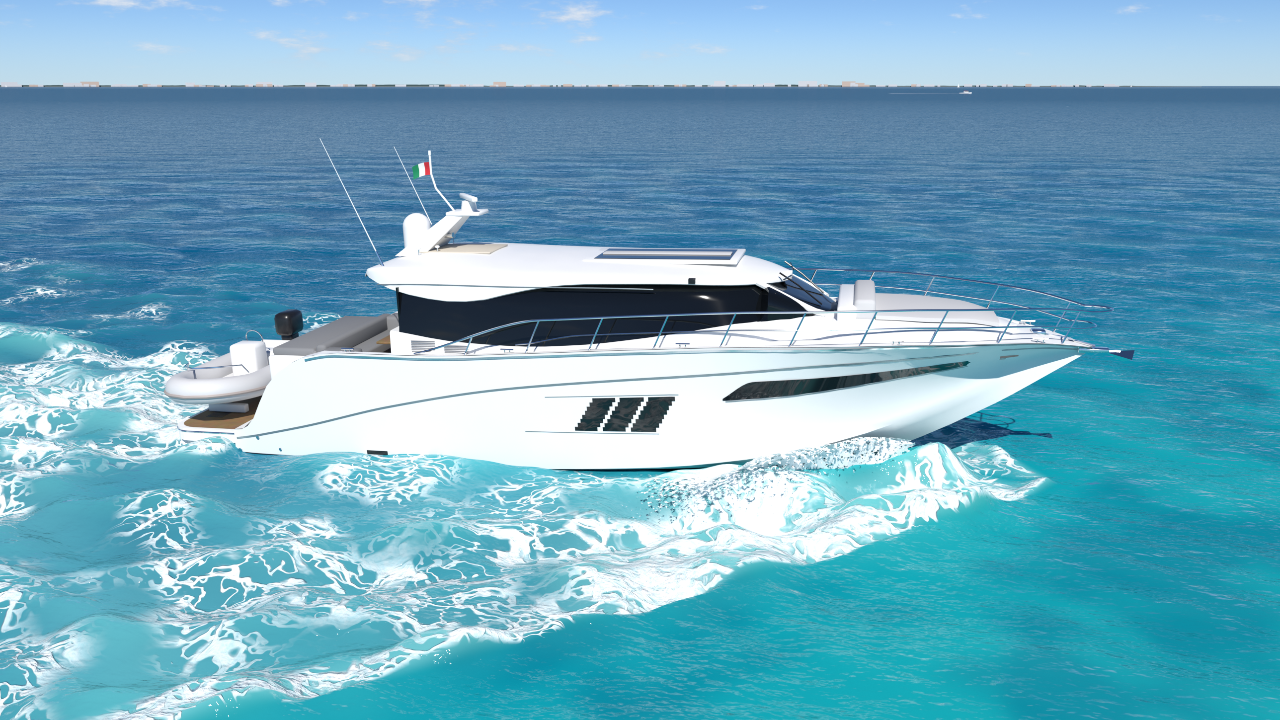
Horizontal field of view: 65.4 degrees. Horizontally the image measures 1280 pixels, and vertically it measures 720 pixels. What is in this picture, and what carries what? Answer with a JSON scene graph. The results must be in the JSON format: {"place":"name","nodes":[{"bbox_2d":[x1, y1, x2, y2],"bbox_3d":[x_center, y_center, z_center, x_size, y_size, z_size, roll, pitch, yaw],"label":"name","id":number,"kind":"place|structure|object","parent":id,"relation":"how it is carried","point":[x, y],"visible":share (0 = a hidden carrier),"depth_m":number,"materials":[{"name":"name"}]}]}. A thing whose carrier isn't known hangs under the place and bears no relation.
{"place":"outdoors","nodes":[
{"label":"outdoors","id":0,"kind":"place"},
{"bbox_2d":[0,80,1201,86],"bbox_3d":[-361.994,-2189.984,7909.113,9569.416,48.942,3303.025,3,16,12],"label":"city skyline","id":1,"kind":"structure","parent":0,"point":[716,84],"depth_m":8375.89},
{"bbox_2d":[0,88,1279,719],"bbox_3d":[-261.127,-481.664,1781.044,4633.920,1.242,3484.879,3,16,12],"label":"sea water","id":2,"kind":"structure","parent":0,"point":[1089,535],"depth_m":20.10,"materials":[{"name":"blue liquid"}]},
{"bbox_2d":[163,138,1134,470],"bbox_3d":[-0.435,-0.976,20.564,19.763,7.339,4.894,2,15,12],"label":"yacht","id":3,"kind":"object","parent":2,"relation":"on","point":[564,357],"visible":1,"depth_m":19.00,"materials":[{"name":"paint"}]},
{"bbox_2d":[622,436,915,524],"bbox_3d":[2.239,2.116,17.934,7.470,0.892,2.968,-2,15,-6],"label":"bow spray","id":4,"kind":"object","parent":2,"relation":"on","point":[884,452],"visible":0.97,"depth_m":18.82,"materials":[{"name":"white liquid"}]},
{"bbox_2d":[888,90,971,93],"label":"boat","id":5,"kind":"object","parent":2,"relation":"on","point":[965,92],"visible":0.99,"depth_m":976.14,"materials":[{"name":"white"}]},
{"bbox_2d":[0,0,1279,85],"label":"sky","id":6,"kind":"structure","parent":0,"point":[900,42],"materials":[{"name":"blue"}]}
]}

